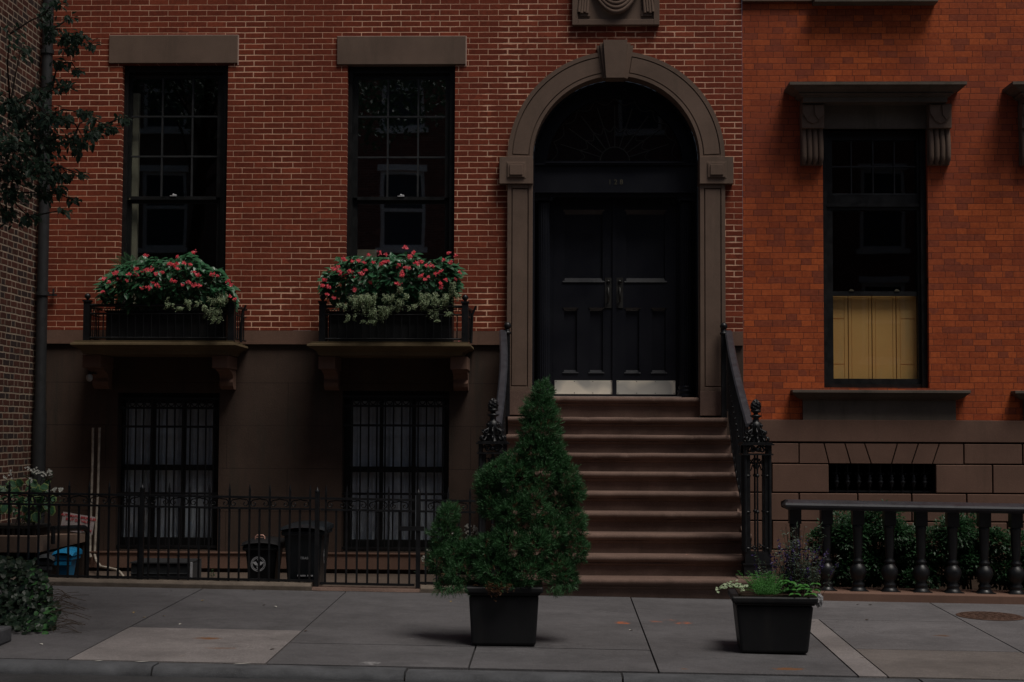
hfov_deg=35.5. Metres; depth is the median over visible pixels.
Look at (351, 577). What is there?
courtyard floor
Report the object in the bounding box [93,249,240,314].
begonia plant
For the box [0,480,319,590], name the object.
iron fence
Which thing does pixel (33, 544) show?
bench
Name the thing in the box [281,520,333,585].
rubbish bin
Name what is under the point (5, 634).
tree pit stone
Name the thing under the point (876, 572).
boxwood shrub
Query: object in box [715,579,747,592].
variegated ivy
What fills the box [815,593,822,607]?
crumpled bag
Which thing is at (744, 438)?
stoop railing
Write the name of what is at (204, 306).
trailing plant
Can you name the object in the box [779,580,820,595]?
lobed leaf plant
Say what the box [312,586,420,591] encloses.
gate sill
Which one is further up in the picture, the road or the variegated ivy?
the variegated ivy
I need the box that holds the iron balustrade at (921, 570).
[781,499,1023,594]
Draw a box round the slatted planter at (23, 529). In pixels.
[0,523,50,572]
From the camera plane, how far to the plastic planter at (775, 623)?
11.04 m
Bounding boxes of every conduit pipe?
[89,428,93,557]
[93,428,123,575]
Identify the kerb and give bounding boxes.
[0,659,1023,681]
[11,576,313,590]
[421,584,466,593]
[810,586,1023,604]
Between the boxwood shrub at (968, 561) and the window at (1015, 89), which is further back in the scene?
the window at (1015, 89)
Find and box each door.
[553,199,611,395]
[616,199,676,396]
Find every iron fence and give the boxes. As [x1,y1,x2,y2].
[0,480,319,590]
[415,487,475,588]
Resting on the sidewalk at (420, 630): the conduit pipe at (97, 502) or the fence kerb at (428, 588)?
the fence kerb at (428, 588)
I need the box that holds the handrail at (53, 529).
[50,525,86,574]
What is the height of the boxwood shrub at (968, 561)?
0.821 m
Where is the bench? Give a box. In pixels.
[0,532,84,574]
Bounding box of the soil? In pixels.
[773,573,1006,589]
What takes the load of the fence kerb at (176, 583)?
on the sidewalk at (420, 630)
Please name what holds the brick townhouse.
on the courtyard floor
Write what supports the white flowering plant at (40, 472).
in the slatted planter at (23, 529)
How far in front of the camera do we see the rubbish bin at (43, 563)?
14.79 m
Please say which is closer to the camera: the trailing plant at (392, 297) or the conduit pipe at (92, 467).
the trailing plant at (392, 297)
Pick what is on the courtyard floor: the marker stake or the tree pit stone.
the marker stake
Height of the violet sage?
0.542 m
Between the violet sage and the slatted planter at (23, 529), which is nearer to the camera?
the violet sage
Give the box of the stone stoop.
[471,397,780,598]
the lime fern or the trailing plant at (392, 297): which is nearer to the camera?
the lime fern
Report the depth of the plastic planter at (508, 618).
11.20 m
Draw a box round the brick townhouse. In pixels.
[31,0,742,573]
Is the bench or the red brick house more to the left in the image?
the bench
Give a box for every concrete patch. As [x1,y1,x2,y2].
[69,619,886,677]
[855,649,1023,680]
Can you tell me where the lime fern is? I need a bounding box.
[731,571,799,594]
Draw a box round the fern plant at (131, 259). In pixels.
[109,252,149,314]
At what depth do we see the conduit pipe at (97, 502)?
16.99 m
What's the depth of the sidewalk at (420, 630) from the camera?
11.94 m
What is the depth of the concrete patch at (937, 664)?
10.76 m
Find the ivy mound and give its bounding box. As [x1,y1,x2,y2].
[0,555,90,634]
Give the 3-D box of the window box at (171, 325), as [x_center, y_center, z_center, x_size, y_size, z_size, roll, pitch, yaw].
[-3.581,-0.150,16.751,1.275,0.317,0.370,0,-3,2]
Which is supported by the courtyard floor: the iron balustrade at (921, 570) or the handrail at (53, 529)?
the handrail at (53, 529)
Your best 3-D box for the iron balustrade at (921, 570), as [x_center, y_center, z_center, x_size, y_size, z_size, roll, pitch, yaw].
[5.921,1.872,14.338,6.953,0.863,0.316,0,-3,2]
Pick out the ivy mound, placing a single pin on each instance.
(42, 615)
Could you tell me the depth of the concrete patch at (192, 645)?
11.02 m
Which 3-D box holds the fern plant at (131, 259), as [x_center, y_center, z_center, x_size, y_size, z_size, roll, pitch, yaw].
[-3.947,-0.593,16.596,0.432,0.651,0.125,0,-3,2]
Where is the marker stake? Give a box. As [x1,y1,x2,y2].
[190,562,192,576]
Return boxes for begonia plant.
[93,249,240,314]
[316,245,467,310]
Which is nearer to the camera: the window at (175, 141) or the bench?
the bench
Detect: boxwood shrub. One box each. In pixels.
[803,510,873,586]
[831,511,885,587]
[864,499,928,587]
[895,514,977,588]
[933,513,1005,588]
[974,526,1023,589]
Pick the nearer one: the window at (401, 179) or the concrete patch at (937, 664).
the concrete patch at (937, 664)
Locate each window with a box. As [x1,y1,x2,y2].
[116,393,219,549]
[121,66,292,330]
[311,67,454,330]
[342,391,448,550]
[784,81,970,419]
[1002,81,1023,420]
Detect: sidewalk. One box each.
[0,585,856,677]
[812,601,1023,652]
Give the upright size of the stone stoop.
1.977 m
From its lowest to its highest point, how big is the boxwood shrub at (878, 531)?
0.910 m
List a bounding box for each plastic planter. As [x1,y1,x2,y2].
[465,580,542,645]
[728,588,817,653]
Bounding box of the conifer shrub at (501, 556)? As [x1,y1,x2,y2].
[422,374,591,600]
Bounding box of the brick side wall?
[0,0,42,522]
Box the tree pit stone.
[0,626,11,644]
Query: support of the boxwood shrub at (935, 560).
on the soil
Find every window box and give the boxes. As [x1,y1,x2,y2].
[105,310,227,340]
[327,311,454,341]
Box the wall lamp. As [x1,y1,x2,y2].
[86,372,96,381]
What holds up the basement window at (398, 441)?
in the brick townhouse
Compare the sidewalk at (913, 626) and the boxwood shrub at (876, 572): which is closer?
the sidewalk at (913, 626)
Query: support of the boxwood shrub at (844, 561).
on the soil
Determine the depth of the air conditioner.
15.16 m
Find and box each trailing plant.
[165,292,227,323]
[336,282,461,324]
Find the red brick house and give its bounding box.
[742,0,1023,574]
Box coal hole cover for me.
[956,611,1023,620]
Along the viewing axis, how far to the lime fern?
11.12 m
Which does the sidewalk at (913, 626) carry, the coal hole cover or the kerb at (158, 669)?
the coal hole cover
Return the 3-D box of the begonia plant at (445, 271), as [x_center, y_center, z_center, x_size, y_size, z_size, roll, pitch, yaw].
[-1.264,-0.614,16.631,1.630,0.732,0.742,0,-3,2]
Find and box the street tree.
[0,0,132,230]
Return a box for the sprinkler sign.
[61,512,95,534]
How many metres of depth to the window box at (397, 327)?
16.52 m
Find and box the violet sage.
[747,521,839,595]
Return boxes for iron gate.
[320,486,423,585]
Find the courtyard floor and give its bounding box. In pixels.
[89,570,468,591]
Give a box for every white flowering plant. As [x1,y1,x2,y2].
[0,466,62,523]
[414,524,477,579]
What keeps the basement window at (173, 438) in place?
in the brick townhouse
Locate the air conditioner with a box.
[130,558,201,576]
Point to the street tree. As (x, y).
(19, 119)
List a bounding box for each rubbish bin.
[36,551,62,574]
[52,547,81,574]
[241,535,284,578]
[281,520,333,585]
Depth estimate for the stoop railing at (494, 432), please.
14.62 m
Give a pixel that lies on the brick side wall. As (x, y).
(18, 266)
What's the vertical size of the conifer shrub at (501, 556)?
1.608 m
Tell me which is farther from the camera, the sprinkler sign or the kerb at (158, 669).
the sprinkler sign
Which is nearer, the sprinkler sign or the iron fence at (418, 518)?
the iron fence at (418, 518)
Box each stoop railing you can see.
[476,322,510,574]
[720,323,773,576]
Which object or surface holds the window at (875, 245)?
in the red brick house
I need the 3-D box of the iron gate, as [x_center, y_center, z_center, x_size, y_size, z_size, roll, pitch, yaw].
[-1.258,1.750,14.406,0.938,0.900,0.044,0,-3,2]
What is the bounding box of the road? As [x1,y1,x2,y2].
[0,673,404,681]
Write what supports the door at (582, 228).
in the brick townhouse
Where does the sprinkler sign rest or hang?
attached to the brick townhouse
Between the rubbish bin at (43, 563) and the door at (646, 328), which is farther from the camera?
the door at (646, 328)
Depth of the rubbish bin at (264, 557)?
14.84 m
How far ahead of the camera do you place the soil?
15.75 m
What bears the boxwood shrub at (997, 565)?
on the soil
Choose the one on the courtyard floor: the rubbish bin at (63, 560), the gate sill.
the rubbish bin at (63, 560)
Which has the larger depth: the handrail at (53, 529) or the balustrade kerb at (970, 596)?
the handrail at (53, 529)

